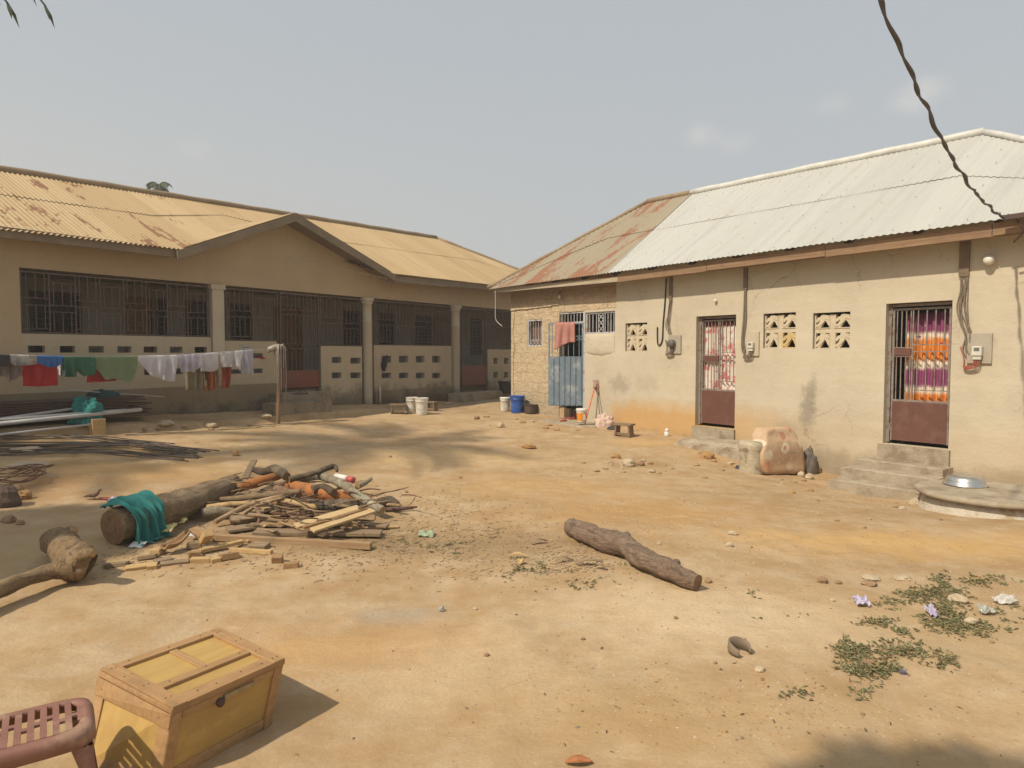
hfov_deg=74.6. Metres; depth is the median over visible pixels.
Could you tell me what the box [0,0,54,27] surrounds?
palm tree
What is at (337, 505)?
twig
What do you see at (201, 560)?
offcut
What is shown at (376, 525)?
plank
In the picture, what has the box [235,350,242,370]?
hung cloth
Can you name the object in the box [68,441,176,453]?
steel rod
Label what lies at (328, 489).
branch
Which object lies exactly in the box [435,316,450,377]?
door
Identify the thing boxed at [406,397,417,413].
bucket
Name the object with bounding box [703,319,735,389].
curtain
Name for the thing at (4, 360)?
hung cloth
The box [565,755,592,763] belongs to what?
fallen leaf
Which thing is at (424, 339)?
window
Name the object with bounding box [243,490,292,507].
branch
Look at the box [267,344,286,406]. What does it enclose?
plastic bag
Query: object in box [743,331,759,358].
electric meter
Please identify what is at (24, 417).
pipe
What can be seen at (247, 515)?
twig
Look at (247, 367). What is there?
hung towel
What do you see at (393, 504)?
splintered slat
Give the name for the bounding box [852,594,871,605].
plastic sachet
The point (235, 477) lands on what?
log
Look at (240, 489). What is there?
twig
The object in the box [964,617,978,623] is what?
stone
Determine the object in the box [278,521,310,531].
splintered slat
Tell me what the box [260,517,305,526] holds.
plank
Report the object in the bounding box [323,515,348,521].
twig
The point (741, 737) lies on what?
dry leaves
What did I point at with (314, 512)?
twig
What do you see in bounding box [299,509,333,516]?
branch
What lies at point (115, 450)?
steel rod
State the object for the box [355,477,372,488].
branch
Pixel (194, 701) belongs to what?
wooden chest
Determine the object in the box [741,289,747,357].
cable run
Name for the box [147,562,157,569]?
offcut
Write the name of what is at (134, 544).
paper sheet
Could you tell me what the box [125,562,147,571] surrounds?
offcut
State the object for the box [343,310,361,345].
window
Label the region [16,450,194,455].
steel rod
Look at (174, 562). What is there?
offcut
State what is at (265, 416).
stone
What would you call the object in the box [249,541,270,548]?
offcut
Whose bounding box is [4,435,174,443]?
steel rod
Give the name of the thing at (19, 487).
stone
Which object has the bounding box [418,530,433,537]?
plastic scrap
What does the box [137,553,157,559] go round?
offcut
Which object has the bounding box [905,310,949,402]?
curtain
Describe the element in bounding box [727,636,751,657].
broken ring
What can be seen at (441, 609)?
stone
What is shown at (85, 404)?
teal bundle
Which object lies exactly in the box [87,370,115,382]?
hung cloth
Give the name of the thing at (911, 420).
door
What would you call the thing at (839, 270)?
house
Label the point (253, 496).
branch
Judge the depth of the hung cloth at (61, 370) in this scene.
10.35 m
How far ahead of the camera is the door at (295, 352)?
17.19 m
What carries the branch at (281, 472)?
on the branch at (254, 482)
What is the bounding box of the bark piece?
[159,530,190,549]
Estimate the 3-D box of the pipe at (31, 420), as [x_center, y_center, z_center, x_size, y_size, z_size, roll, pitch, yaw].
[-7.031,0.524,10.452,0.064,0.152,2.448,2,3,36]
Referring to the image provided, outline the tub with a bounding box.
[498,379,510,392]
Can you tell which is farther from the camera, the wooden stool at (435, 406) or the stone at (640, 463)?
the wooden stool at (435, 406)
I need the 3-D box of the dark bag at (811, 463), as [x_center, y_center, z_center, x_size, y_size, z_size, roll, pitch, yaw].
[4.675,1.214,10.613,0.333,0.502,0.282,0,3,0]
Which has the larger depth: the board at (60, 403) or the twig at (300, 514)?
the board at (60, 403)
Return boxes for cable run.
[665,299,671,333]
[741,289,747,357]
[956,277,971,358]
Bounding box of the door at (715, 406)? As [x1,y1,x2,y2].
[698,315,735,425]
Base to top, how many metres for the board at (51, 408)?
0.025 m
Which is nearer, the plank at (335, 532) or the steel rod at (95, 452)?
the plank at (335, 532)
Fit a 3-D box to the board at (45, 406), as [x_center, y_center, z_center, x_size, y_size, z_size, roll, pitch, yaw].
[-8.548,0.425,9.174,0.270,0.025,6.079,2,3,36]
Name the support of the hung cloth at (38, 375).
hanging from the clothes line
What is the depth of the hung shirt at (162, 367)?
11.46 m
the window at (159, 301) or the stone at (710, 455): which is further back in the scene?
the window at (159, 301)
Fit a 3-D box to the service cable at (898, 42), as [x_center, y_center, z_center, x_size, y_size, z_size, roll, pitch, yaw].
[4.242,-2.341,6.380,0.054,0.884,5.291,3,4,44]
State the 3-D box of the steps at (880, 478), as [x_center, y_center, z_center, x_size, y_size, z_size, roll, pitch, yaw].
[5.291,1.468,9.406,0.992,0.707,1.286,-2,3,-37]
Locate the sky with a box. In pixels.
[0,0,1023,267]
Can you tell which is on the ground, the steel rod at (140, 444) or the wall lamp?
the steel rod at (140, 444)
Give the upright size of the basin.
0.105 m
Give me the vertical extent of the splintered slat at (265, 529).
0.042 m
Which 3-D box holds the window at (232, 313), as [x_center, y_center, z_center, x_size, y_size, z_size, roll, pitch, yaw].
[-6.493,-1.297,16.057,0.115,1.230,0.547,2,3,36]
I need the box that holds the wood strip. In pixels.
[302,508,366,528]
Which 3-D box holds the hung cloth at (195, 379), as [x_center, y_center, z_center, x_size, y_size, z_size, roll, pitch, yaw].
[-5.730,-0.195,12.149,0.121,0.686,0.370,2,3,39]
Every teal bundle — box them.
[66,395,103,423]
[86,389,119,396]
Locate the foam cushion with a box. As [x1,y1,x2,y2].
[752,427,804,474]
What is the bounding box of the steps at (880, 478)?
[827,457,952,499]
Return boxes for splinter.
[509,552,527,556]
[531,538,547,543]
[555,556,573,561]
[576,558,602,563]
[594,563,606,569]
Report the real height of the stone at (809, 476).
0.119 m
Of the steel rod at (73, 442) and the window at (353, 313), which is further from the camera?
the window at (353, 313)
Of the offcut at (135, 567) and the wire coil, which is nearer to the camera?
the offcut at (135, 567)
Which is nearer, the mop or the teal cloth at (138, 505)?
the teal cloth at (138, 505)
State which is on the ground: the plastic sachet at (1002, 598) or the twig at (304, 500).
the plastic sachet at (1002, 598)
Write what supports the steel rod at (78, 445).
on the ground
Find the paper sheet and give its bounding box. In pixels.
[129,541,146,547]
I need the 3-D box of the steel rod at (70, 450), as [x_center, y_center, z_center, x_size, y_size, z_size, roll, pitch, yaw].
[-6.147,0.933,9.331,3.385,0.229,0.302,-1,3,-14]
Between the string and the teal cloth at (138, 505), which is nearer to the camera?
the teal cloth at (138, 505)
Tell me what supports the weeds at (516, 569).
on the ground
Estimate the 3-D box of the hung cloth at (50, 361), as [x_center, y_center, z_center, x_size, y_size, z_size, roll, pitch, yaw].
[-6.993,-0.346,10.172,0.059,0.186,0.338,2,3,38]
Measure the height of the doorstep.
0.355 m
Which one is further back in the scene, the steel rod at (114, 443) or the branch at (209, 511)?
the steel rod at (114, 443)
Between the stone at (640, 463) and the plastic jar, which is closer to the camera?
the stone at (640, 463)
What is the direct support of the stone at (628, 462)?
on the ground
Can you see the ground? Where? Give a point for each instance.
(384, 707)
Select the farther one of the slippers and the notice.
the slippers
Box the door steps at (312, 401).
[262,390,331,415]
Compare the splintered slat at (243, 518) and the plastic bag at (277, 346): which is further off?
the plastic bag at (277, 346)
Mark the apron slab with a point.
(568, 422)
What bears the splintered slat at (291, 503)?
on the branch at (309, 506)
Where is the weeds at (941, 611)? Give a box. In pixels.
[850,569,1023,639]
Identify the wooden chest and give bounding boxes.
[93,627,284,767]
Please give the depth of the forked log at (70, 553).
4.76 m
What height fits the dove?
0.123 m
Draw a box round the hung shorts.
[63,356,95,376]
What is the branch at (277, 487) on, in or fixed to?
on the twig
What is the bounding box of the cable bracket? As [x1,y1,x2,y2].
[1002,212,1023,242]
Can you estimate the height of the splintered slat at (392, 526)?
0.023 m
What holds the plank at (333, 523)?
on the beam
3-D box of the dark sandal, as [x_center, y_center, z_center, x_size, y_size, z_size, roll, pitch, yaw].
[2.048,0.901,13.675,0.270,0.120,0.208,0,3,0]
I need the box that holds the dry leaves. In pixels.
[295,445,1001,765]
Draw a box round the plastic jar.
[664,428,669,435]
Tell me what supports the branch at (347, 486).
on the branch at (330, 503)
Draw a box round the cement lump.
[3,461,53,467]
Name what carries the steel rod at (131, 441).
on the ground
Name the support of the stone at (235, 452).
on the ground
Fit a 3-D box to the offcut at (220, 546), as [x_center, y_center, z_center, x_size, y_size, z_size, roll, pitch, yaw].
[-2.444,1.365,5.658,0.055,0.033,0.374,2,3,39]
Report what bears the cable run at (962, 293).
attached to the house at (839, 270)
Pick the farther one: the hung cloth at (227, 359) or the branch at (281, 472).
the hung cloth at (227, 359)
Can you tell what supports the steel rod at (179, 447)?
on the ground
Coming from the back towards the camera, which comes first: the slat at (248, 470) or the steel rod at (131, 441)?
the steel rod at (131, 441)
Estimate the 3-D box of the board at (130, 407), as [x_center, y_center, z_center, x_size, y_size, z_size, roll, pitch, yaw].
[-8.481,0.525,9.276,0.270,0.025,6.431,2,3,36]
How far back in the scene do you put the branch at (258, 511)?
6.41 m
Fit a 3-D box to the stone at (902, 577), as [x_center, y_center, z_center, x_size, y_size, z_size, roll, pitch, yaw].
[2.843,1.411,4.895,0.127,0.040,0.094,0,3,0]
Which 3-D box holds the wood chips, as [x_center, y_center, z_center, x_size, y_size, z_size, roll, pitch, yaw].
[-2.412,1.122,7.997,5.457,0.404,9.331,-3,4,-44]
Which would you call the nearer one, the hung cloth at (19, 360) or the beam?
the beam
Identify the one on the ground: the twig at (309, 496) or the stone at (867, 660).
the stone at (867, 660)
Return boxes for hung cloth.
[0,354,10,365]
[10,354,36,365]
[22,361,57,386]
[37,355,62,366]
[57,362,64,377]
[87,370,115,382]
[184,366,204,391]
[199,352,218,371]
[205,371,215,391]
[216,353,221,386]
[220,351,236,366]
[221,367,231,387]
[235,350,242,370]
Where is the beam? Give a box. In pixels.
[212,533,371,549]
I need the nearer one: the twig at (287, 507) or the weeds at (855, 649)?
the weeds at (855, 649)
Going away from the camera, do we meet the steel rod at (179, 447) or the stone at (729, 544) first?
the stone at (729, 544)
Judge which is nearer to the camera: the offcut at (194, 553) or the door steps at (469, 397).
the offcut at (194, 553)
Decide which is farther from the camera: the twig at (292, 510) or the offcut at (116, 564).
the twig at (292, 510)
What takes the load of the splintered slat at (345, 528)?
on the plank at (335, 532)
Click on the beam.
(362, 545)
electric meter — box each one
[665,335,681,355]
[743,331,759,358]
[960,333,992,369]
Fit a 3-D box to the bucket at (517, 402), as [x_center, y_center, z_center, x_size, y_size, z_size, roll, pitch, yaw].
[0.134,0.496,16.477,0.392,0.423,0.387,0,3,0]
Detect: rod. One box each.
[0,437,130,442]
[0,442,197,452]
[0,443,172,450]
[0,443,184,449]
[0,443,218,450]
[0,445,188,453]
[0,449,198,455]
[0,450,170,458]
[0,450,188,456]
[0,451,188,461]
[0,451,202,457]
[1,438,106,439]
[1,448,198,458]
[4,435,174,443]
[12,434,161,447]
[16,444,190,455]
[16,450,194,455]
[17,448,184,459]
[21,442,189,449]
[23,445,193,456]
[48,443,199,449]
[55,441,205,452]
[60,444,187,450]
[64,389,164,396]
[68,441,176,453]
[74,435,145,441]
[79,444,195,454]
[131,442,210,451]
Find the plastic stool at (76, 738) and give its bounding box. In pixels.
[0,698,97,767]
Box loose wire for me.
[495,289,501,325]
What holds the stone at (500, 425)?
on the ground
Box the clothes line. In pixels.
[1,349,276,356]
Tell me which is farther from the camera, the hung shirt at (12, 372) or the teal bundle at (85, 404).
the teal bundle at (85, 404)
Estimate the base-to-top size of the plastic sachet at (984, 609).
0.050 m
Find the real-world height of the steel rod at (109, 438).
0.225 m
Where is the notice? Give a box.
[240,344,250,349]
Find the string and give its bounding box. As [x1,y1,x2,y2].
[288,257,444,285]
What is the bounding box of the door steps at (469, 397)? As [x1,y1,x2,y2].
[448,390,508,403]
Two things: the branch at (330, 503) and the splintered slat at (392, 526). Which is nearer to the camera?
the splintered slat at (392, 526)
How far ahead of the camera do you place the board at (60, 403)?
10.73 m
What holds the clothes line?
attached to the clothes pole
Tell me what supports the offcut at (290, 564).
on the ground
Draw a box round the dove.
[83,489,101,499]
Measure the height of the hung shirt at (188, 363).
0.349 m
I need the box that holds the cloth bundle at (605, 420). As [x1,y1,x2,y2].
[594,412,614,427]
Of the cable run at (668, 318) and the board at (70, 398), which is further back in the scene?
the cable run at (668, 318)
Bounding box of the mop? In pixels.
[584,380,599,423]
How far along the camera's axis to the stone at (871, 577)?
4.88 m
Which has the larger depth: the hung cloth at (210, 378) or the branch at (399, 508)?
the hung cloth at (210, 378)
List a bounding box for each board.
[0,395,144,402]
[0,397,132,405]
[0,398,145,407]
[0,401,124,409]
[0,402,151,412]
[0,405,127,414]
[0,406,142,416]
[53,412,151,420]
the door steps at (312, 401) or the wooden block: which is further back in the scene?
the door steps at (312, 401)
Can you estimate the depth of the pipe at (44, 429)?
10.15 m
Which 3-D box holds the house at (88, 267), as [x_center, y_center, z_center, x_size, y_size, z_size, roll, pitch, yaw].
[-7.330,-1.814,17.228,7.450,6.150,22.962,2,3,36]
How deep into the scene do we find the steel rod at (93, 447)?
9.66 m
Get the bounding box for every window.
[29,290,82,352]
[155,298,166,334]
[185,300,206,352]
[230,303,251,340]
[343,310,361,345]
[379,313,395,343]
[415,315,433,345]
[470,319,481,354]
[527,319,541,345]
[586,311,614,333]
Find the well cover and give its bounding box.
[914,479,1023,519]
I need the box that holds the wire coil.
[0,464,45,484]
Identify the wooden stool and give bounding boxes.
[390,403,405,413]
[428,401,438,410]
[613,423,634,437]
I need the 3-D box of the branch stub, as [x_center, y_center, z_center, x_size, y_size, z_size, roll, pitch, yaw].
[-1.548,1.328,6.324,0.040,0.072,0.093,2,3,35]
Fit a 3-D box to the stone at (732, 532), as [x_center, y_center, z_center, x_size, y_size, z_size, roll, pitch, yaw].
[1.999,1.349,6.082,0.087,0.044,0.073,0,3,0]
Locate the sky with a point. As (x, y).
(506, 131)
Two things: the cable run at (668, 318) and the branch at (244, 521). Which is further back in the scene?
the cable run at (668, 318)
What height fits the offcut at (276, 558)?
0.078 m
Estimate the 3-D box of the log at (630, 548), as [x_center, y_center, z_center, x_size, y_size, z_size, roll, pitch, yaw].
[0.886,1.293,5.270,0.282,0.240,1.760,-1,3,-20]
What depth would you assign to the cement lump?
8.44 m
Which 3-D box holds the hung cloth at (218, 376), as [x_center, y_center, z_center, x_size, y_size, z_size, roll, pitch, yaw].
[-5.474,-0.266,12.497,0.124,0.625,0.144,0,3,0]
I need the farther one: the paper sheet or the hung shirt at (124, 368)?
the hung shirt at (124, 368)
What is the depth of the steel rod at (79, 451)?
9.21 m
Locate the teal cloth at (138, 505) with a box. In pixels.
[100,490,173,545]
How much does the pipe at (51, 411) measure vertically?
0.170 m
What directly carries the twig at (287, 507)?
on the twig at (292, 510)
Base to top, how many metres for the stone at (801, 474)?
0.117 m
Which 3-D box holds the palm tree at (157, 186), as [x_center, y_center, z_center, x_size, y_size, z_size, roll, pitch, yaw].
[-19.637,-5.782,37.781,1.662,11.021,1.622,0,3,0]
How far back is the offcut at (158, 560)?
5.29 m
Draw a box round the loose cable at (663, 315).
[657,278,666,345]
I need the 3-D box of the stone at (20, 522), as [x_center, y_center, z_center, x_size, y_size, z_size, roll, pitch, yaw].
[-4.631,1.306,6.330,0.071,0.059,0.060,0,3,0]
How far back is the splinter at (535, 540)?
5.86 m
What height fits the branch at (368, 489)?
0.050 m
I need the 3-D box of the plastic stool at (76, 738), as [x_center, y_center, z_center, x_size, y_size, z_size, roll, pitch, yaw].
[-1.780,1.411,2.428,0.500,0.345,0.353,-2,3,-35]
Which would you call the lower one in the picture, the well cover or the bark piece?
the bark piece
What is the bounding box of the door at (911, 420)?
[886,301,952,444]
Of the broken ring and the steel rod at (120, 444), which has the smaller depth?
the broken ring
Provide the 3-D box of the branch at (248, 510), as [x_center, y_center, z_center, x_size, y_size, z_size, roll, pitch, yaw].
[-2.465,1.199,6.599,0.398,0.160,0.071,-2,3,-31]
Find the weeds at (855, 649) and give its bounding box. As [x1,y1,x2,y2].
[778,633,960,699]
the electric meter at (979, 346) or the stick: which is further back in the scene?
the stick
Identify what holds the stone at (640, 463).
on the ground
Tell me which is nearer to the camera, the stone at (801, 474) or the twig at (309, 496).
the twig at (309, 496)
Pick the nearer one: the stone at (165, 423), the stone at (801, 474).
the stone at (801, 474)
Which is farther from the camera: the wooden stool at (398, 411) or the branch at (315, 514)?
the wooden stool at (398, 411)
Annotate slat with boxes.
[231,517,253,520]
[241,459,256,481]
[248,513,272,517]
[258,528,277,531]
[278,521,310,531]
[279,500,305,505]
[291,527,328,537]
[334,526,351,530]
[359,525,397,528]
[386,503,401,505]
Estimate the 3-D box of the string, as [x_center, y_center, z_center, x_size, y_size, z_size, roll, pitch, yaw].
[-3.302,-2.748,16.656,0.173,0.292,4.853,2,3,41]
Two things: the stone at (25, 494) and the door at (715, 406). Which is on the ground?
the stone at (25, 494)
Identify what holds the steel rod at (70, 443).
on the ground
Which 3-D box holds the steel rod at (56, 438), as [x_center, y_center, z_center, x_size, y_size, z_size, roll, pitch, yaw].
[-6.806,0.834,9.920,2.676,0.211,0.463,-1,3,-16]
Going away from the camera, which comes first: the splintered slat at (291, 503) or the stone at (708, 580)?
the stone at (708, 580)
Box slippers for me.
[560,416,576,421]
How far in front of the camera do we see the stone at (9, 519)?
6.33 m
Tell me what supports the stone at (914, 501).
on the ground
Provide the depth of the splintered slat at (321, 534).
6.02 m
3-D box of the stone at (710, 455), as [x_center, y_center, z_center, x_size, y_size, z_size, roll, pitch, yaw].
[3.222,1.186,11.081,0.224,0.157,0.185,0,3,0]
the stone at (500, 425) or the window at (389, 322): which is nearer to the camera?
the stone at (500, 425)
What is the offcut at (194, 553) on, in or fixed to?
on the ground
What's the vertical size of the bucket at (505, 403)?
0.349 m
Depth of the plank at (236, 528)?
6.21 m
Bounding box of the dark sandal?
[607,425,614,429]
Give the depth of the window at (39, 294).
12.95 m
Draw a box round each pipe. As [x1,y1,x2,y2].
[0,408,71,417]
[0,408,141,425]
[0,409,122,420]
[0,423,90,435]
[379,386,380,403]
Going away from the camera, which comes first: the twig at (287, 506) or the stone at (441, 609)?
the stone at (441, 609)
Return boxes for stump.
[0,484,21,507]
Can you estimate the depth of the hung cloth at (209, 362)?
12.18 m
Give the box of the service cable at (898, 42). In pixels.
[878,0,1007,220]
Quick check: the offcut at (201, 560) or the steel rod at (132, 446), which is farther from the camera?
the steel rod at (132, 446)
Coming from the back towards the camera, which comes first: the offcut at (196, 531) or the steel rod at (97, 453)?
the steel rod at (97, 453)
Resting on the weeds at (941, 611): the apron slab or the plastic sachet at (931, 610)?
the plastic sachet at (931, 610)
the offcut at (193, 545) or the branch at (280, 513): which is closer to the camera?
the offcut at (193, 545)
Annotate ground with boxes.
[0,395,1023,767]
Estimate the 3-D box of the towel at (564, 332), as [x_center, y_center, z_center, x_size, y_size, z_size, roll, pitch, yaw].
[1.184,-1.074,15.075,0.480,0.626,0.099,1,3,16]
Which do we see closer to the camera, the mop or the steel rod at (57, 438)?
the steel rod at (57, 438)
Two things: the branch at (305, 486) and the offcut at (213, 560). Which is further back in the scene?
the branch at (305, 486)
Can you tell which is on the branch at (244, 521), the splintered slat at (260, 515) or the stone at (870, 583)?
the splintered slat at (260, 515)
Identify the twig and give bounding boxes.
[229,488,252,492]
[232,512,264,518]
[273,505,299,509]
[274,505,303,508]
[281,508,305,512]
[290,496,323,501]
[290,513,313,515]
[290,516,317,518]
[299,507,330,511]
[300,494,321,498]
[306,511,323,513]
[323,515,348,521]
[334,504,350,507]
[339,499,371,503]
[358,500,389,508]
[381,487,408,493]
[401,494,421,497]
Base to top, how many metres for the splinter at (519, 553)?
0.039 m
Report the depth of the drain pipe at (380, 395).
17.18 m
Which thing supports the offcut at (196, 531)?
on the offcut at (193, 545)
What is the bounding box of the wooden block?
[87,418,105,434]
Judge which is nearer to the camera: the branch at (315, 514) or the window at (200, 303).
the branch at (315, 514)
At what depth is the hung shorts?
10.50 m
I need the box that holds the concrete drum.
[738,440,763,474]
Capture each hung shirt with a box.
[0,362,21,381]
[92,356,137,381]
[138,355,178,381]
[178,353,199,372]
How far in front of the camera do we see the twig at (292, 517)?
5.94 m
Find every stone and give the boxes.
[0,515,16,522]
[9,446,42,452]
[12,483,24,490]
[16,520,24,524]
[18,490,31,499]
[157,420,174,425]
[205,423,217,427]
[232,450,238,455]
[258,413,272,418]
[438,606,444,611]
[496,422,504,427]
[521,443,535,448]
[610,454,620,458]
[620,458,635,466]
[635,461,644,465]
[700,451,714,459]
[704,578,712,582]
[725,542,733,546]
[728,531,737,534]
[754,665,764,671]
[797,471,804,476]
[805,473,813,478]
[816,576,827,583]
[861,580,876,586]
[862,574,880,580]
[862,659,874,664]
[893,575,910,580]
[909,497,919,505]
[947,593,968,604]
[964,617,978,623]
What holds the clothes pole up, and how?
on the ground
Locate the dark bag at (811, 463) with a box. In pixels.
[804,445,818,474]
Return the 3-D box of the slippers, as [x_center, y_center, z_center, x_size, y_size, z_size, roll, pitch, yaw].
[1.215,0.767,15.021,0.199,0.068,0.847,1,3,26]
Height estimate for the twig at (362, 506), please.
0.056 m
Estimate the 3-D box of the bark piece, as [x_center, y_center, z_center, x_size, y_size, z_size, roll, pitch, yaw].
[-2.800,1.305,5.600,0.119,0.101,0.296,1,3,11]
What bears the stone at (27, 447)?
on the ground
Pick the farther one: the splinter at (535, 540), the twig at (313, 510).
the twig at (313, 510)
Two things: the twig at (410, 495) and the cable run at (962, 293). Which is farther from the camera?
the cable run at (962, 293)
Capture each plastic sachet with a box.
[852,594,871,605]
[923,603,938,616]
[976,603,995,613]
[991,593,1019,603]
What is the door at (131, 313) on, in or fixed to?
in the house at (88, 267)
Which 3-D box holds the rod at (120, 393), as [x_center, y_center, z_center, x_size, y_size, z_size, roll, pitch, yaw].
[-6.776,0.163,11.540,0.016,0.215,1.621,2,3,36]
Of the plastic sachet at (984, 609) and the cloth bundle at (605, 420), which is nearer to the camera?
the plastic sachet at (984, 609)
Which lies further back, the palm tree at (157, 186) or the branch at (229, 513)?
the palm tree at (157, 186)
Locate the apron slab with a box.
[538,418,597,427]
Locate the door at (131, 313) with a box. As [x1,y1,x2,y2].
[124,296,154,374]
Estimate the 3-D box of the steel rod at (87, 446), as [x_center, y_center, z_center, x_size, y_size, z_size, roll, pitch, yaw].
[-5.882,0.930,9.768,2.328,0.126,0.421,-1,3,-24]
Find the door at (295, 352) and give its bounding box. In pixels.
[273,306,302,369]
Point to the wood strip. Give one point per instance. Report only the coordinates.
(334, 517)
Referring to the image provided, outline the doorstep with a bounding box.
[674,436,740,460]
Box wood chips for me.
[47,433,630,600]
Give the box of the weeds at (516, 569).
[354,535,762,618]
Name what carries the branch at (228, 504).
on the branch at (209, 511)
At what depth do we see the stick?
14.44 m
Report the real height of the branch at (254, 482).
0.164 m
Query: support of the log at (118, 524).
on the ground
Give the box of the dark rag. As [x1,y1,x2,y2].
[381,355,387,370]
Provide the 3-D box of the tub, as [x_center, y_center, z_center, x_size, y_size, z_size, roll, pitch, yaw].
[-0.138,0.059,20.669,0.628,0.420,0.624,0,3,0]
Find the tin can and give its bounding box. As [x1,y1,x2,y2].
[334,473,355,482]
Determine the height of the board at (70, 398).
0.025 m
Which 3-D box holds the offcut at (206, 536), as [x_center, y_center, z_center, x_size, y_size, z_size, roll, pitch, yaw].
[-2.570,1.288,5.645,0.076,0.152,0.197,-2,3,-38]
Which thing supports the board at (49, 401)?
on the board at (60, 403)
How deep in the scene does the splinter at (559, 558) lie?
5.22 m
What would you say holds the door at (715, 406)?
in the house at (839, 270)
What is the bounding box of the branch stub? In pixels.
[343,521,351,526]
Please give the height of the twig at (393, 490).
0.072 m
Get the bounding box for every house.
[0,165,519,416]
[487,127,1023,484]
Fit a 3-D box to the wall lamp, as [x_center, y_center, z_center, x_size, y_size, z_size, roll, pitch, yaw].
[6.211,-1.614,8.748,0.138,0.126,0.126,-2,3,-37]
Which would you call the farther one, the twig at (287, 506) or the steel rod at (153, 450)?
the steel rod at (153, 450)
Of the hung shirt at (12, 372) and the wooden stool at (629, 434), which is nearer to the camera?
the hung shirt at (12, 372)
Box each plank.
[226,522,263,532]
[252,528,382,536]
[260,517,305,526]
[293,505,360,528]
[308,507,375,532]
[357,521,389,527]
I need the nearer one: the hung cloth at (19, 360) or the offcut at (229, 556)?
the offcut at (229, 556)
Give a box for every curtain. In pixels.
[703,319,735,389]
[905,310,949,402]
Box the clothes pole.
[276,348,281,422]
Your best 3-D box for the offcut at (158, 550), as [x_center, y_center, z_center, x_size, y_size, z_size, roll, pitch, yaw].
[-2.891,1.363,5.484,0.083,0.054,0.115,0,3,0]
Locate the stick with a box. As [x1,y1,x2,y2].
[595,390,597,417]
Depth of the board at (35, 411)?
10.45 m
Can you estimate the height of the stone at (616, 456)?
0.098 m
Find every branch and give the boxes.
[201,506,234,517]
[206,501,250,506]
[213,493,283,524]
[219,489,300,500]
[229,515,257,523]
[237,473,281,492]
[240,497,281,514]
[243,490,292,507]
[252,464,290,480]
[255,508,261,522]
[263,507,309,516]
[272,498,317,509]
[273,485,302,498]
[285,480,371,502]
[289,464,338,481]
[298,473,385,513]
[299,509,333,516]
[311,483,336,495]
[315,498,359,510]
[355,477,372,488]
[358,488,379,491]
[376,496,399,506]
[385,506,416,511]
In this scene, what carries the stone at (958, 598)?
on the ground
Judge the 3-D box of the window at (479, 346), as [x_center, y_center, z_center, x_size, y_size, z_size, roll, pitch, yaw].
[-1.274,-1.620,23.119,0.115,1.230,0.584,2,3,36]
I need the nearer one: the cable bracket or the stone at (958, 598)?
the stone at (958, 598)
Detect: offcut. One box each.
[103,560,129,568]
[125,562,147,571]
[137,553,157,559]
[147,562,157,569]
[149,546,165,555]
[153,556,171,563]
[159,558,189,566]
[187,542,201,548]
[188,550,200,557]
[189,526,203,538]
[190,556,210,563]
[198,529,213,544]
[198,539,243,552]
[210,556,221,563]
[218,552,238,560]
[229,547,272,554]
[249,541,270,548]
[271,553,283,563]
[283,561,298,568]
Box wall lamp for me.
[983,255,994,264]
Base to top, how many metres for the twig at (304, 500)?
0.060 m
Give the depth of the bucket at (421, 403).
15.47 m
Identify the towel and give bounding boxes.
[241,349,253,374]
[554,322,574,349]
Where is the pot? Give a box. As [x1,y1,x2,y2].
[524,404,536,413]
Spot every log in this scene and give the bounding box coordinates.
[0,526,97,598]
[100,475,240,544]
[230,475,239,479]
[564,518,701,590]
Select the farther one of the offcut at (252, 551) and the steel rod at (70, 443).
the steel rod at (70, 443)
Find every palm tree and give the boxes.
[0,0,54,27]
[146,181,172,191]
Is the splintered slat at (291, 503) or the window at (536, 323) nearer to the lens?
the splintered slat at (291, 503)
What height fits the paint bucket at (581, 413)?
0.294 m
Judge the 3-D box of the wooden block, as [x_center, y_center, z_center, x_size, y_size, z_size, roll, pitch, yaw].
[-6.737,0.691,10.892,0.220,0.260,0.200,2,3,36]
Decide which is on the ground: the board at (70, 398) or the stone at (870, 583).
the stone at (870, 583)
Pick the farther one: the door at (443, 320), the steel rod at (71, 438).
the door at (443, 320)
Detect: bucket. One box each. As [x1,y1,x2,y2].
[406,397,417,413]
[414,397,428,414]
[500,397,509,411]
[510,395,524,412]
[576,408,587,422]
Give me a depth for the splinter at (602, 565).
4.99 m
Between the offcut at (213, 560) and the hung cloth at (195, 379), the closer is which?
the offcut at (213, 560)
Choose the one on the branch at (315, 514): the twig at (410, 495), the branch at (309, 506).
the branch at (309, 506)
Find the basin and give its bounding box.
[942,473,988,487]
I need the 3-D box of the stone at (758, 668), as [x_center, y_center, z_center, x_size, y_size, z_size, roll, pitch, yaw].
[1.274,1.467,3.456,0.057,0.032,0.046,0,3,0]
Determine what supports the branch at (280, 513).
on the ground
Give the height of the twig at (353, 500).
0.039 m
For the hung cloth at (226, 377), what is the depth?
12.63 m
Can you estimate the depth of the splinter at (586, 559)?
5.11 m
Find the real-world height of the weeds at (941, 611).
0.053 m
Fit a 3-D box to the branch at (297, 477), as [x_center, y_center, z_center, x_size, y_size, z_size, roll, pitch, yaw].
[-2.202,0.987,7.463,0.574,0.143,0.167,-2,3,-36]
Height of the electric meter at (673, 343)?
0.397 m

